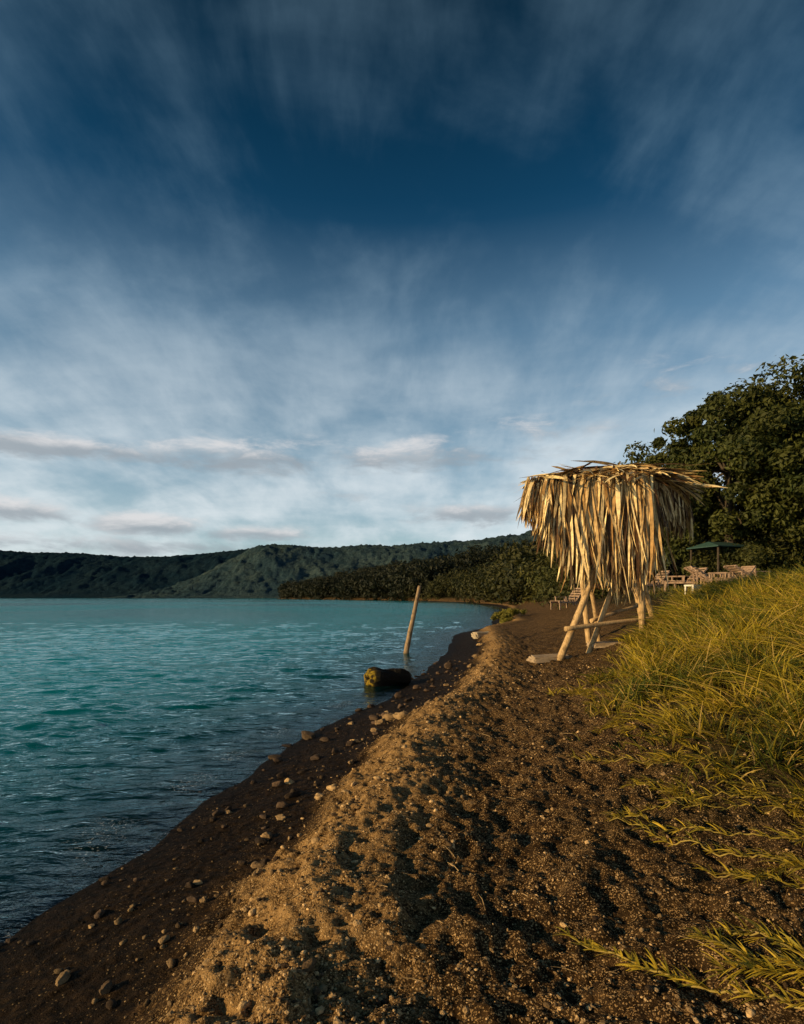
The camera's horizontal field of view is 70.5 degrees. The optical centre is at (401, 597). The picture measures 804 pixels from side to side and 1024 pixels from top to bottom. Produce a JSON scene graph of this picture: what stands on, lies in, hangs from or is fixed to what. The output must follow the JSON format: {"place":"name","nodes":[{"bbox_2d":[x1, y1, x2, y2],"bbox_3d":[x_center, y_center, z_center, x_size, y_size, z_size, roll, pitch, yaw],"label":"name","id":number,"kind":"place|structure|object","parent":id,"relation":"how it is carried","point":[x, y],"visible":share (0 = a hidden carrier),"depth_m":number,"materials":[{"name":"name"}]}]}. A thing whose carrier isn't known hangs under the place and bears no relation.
{"place":"outdoors","nodes":[
{"label":"outdoors","id":0,"kind":"place"},
{"bbox_2d":[0,548,249,597],"bbox_3d":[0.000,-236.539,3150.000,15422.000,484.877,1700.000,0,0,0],"label":"hill","id":1,"kind":"structure","parent":0,"point":[23,574],"depth_m":2708.41,"materials":[{"name":"green plant"}]},
{"bbox_2d":[0,598,501,936],"bbox_3d":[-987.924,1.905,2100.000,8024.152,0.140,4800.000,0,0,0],"label":"lake water","id":2,"kind":"structure","parent":0,"point":[86,684],"depth_m":16.31,"materials":[{"name":"teal liquid"}]},
{"bbox_2d":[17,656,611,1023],"bbox_3d":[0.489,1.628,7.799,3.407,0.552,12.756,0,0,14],"label":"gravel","id":3,"kind":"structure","parent":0,"point":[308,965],"depth_m":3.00,"materials":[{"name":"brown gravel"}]},
{"bbox_2d":[104,528,542,597],"bbox_3d":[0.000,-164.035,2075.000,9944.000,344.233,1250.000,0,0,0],"label":"wooded hill","id":4,"kind":"structure","parent":0,"point":[262,571],"depth_m":1719.45,"materials":[{"name":"green plant"}]},
{"bbox_2d":[0,589,803,1023],"bbox_3d":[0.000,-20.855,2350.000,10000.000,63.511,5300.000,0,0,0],"label":"ground","id":5,"kind":"structure","parent":0,"point":[30,993],"depth_m":3.36,"materials":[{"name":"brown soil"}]},
{"bbox_2d":[0,656,486,946],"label":"shore rocks","id":6,"kind":"object","parent":5,"relation":"on","point":[99,913],"visible":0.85,"depth_m":5.52,"materials":[{"name":"stone"}]},
{"bbox_2d":[55,636,569,994],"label":"beach stones","id":7,"kind":"object","parent":5,"relation":"on","point":[65,975],"visible":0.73,"depth_m":4.82,"materials":[{"name":"stone"}]},
{"bbox_2d":[364,667,411,689],"bbox_3d":[-0.285,1.744,12.451,1.112,0.517,0.566,0,0,-34],"label":"cut log","id":8,"kind":"object","parent":5,"relation":"on","point":[376,677],"visible":0.97,"depth_m":12.24,"materials":[{"name":"brown wood"}]},
{"bbox_2d":[277,539,541,600],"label":"forest trees","id":9,"kind":"object","parent":5,"relation":"on","point":[395,579],"visible":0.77,"depth_m":401.29,"materials":[{"name":"green plant"}]},
{"bbox_2d":[402,585,420,663],"bbox_3d":[0.320,1.001,19.308,0.682,2.825,0.226,0,0,0],"label":"mooring post","id":10,"kind":"object","parent":5,"relation":"on","point":[409,634],"visible":0.89,"depth_m":19.26,"materials":[{"name":"brown wood"}]},
{"bbox_2d":[146,663,754,1011],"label":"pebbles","id":11,"kind":"object","parent":5,"relation":"on","point":[454,866],"visible":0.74,"depth_m":2.80,"materials":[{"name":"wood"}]},
{"bbox_2d":[471,631,488,638],"bbox_3d":[3.429,1.618,24.470,0.838,0.329,0.539,-2,2,-17],"label":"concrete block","id":12,"kind":"object","parent":5,"relation":"on","point":[476,635],"depth_m":24.28,"materials":[{"name":"beige concrete"}]},
{"bbox_2d":[490,607,526,622],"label":"shrubs","id":13,"kind":"object","parent":5,"relation":"on","point":[506,615],"visible":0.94,"depth_m":40.87,"materials":[{"name":"green plant"}]},
{"bbox_2d":[526,653,570,662],"bbox_3d":[3.355,1.387,12.955,1.004,0.143,0.570,-2,2,-14],"label":"concrete slab","id":14,"kind":"object","parent":5,"relation":"on","point":[543,658],"depth_m":12.75,"materials":[{"name":"beige concrete"}]},
{"bbox_2d":[550,588,580,609],"bbox_3d":[8.620,0.067,29.620,1.815,1.157,0.840,0,0,-29],"label":"wooden lounge chair","id":15,"kind":"object","parent":5,"relation":"on","point":[567,601],"visible":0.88,"depth_m":29.58,"materials":[{"name":"brown wood"}]},
{"bbox_2d":[403,505,750,604],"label":"forest trees","id":16,"kind":"object","parent":5,"relation":"on","point":[499,581],"visible":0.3,"depth_m":140.41,"materials":[{"name":"green plant"}]},
{"bbox_2d":[586,641,621,647],"bbox_3d":[4.763,1.090,13.161,0.888,0.142,0.545,-2,2,6],"label":"concrete slab","id":17,"kind":"object","parent":5,"relation":"on","point":[600,644],"depth_m":12.96,"materials":[{"name":"beige concrete"}]},
{"bbox_2d":[516,460,726,660],"bbox_3d":[5.176,-0.878,13.989,4.525,4.795,4.771,0,0,38],"label":"thatched hut","id":18,"kind":"object","parent":5,"relation":"on","point":[614,519],"visible":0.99,"depth_m":12.73,"materials":[{"name":"beige plant"}]},
{"bbox_2d":[631,570,670,590],"bbox_3d":[12.350,-0.775,28.277,1.837,1.139,0.840,0,0,-17],"label":"wooden lounge chair","id":19,"kind":"object","parent":5,"relation":"on","point":[658,584],"visible":0.43,"depth_m":28.17,"materials":[{"name":"brown wood"}]},
{"bbox_2d":[516,530,803,603],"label":"forest trees","id":20,"kind":"object","parent":5,"relation":"on","point":[546,559],"visible":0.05,"depth_m":66.81,"materials":[{"name":"green plant"}]},
{"bbox_2d":[524,540,798,610],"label":"shrubs","id":21,"kind":"object","parent":5,"relation":"on","point":[549,588],"visible":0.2,"depth_m":37.41,"materials":[{"name":"green plant"}]},
{"bbox_2d":[649,571,695,591],"bbox_3d":[11.611,-0.738,24.637,1.953,1.014,0.840,0,0,25],"label":"wooden lounge chair","id":22,"kind":"object","parent":5,"relation":"on","point":[677,582],"visible":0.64,"depth_m":24.32,"materials":[{"name":"brown wood"}]},
{"bbox_2d":[543,561,803,811],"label":"grass","id":23,"kind":"structure","parent":5,"relation":"on","point":[734,623],"depth_m":7.11,"materials":[{"name":"plant"}]},
{"bbox_2d":[614,437,735,552],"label":"broadleaf tree","id":24,"kind":"object","parent":5,"relation":"on","point":[659,443],"visible":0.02,"depth_m":44.03,"materials":[{"name":"green plant"}]},
{"bbox_2d":[553,668,803,1009],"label":"creeping grass","id":25,"kind":"structure","parent":5,"relation":"on","point":[769,969],"depth_m":2.89,"materials":[{"name":"green plant"}]},
{"bbox_2d":[640,438,723,589],"bbox_3d":[16.582,-4.994,36.227,7.070,9.878,6.344,0,0,37],"label":"broadleaf tree","id":26,"kind":"object","parent":5,"relation":"on","point":[679,554],"visible":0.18,"depth_m":34.77,"materials":[{"name":"green plant"}]},
{"bbox_2d":[666,567,707,587],"bbox_3d":[13.773,-0.895,27.555,1.868,1.110,0.840,0,0,-11],"label":"wooden lounge chair","id":27,"kind":"object","parent":5,"relation":"on","point":[691,576],"visible":0.48,"depth_m":27.36,"materials":[{"name":"brown wood"}]},
{"bbox_2d":[684,585,701,592],"bbox_3d":[8.900,-0.169,17.400,0.360,0.445,0.340,0,0,-23],"label":"white stool","id":28,"kind":"object","parent":5,"relation":"on","point":[692,586],"visible":0.38,"depth_m":17.29,"materials":[{"name":"paint"}]},
{"bbox_2d":[689,566,731,583],"bbox_3d":[14.070,-0.941,25.610,1.936,1.036,0.840,0,0,42],"label":"wooden lounge chair","id":29,"kind":"object","parent":5,"relation":"on","point":[697,569],"visible":0.36,"depth_m":25.85,"materials":[{"name":"brown wood"}]},
{"bbox_2d":[683,566,737,584],"bbox_3d":[12.873,-0.809,23.680,1.985,0.966,0.840,0,0,14],"label":"wooden lounge chair","id":30,"kind":"object","parent":5,"relation":"on","point":[693,572],"visible":0.71,"depth_m":23.54,"materials":[{"name":"brown wood"}]},
{"bbox_2d":[686,542,749,584],"bbox_3d":[17.600,-1.681,31.600,2.400,2.800,2.200,0,0,-17],"label":"green roof shelter","id":31,"kind":"object","parent":5,"relation":"on","point":[710,546],"visible":0.48,"depth_m":31.38,"materials":[{"name":"green fabric"}]},
{"bbox_2d":[654,387,803,564],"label":"broadleaf tree","id":32,"kind":"object","parent":5,"relation":"on","point":[729,527],"visible":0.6,"depth_m":31.53,"materials":[{"name":"green plant"}]},
{"bbox_2d":[716,566,755,583],"bbox_3d":[15.670,-0.962,26.714,1.899,1.080,0.840,0,0,-23],"label":"wooden lounge chair","id":33,"kind":"object","parent":5,"relation":"on","point":[748,568],"visible":0.19,"depth_m":26.83,"materials":[{"name":"brown wood"}]},
{"bbox_2d":[681,536,803,582],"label":"shrubs","id":34,"kind":"object","parent":5,"relation":"on","point":[757,558],"visible":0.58,"depth_m":31.12,"materials":[{"name":"green plant"}]},
{"bbox_2d":[723,565,769,578],"bbox_3d":[14.661,-0.876,23.946,2.000,0.942,0.840,0,0,-9],"label":"wooden lounge chair","id":35,"kind":"object","parent":5,"relation":"on","point":[738,569],"visible":0.41,"depth_m":23.78,"materials":[{"name":"brown wood"}]},
{"bbox_2d":[701,354,803,558],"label":"broadleaf tree","id":36,"kind":"object","parent":5,"relation":"on","point":[786,522],"visible":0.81,"depth_m":29.41,"materials":[{"name":"green plant"}]},
{"bbox_2d":[721,396,799,546],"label":"broadleaf tree","id":37,"kind":"object","parent":5,"relation":"on","point":[776,536],"visible":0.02,"depth_m":40.88,"materials":[{"name":"green plant"}]},
{"bbox_2d":[770,380,803,530],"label":"broadleaf tree","id":38,"kind":"object","parent":5,"relation":"on","point":[795,431],"depth_m":31.99,"materials":[{"name":"green plant"}]},
{"bbox_2d":[0,0,803,556],"label":"sky","id":39,"kind":"structure","parent":0,"point":[313,273],"materials":[{"name":"blue"}]},
{"bbox_2d":[553,581,707,603],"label":"grass","id":40,"kind":"structure","parent":0,"point":[672,589],"depth_m":23.79,"materials":[{"name":"green plant"}]}
]}

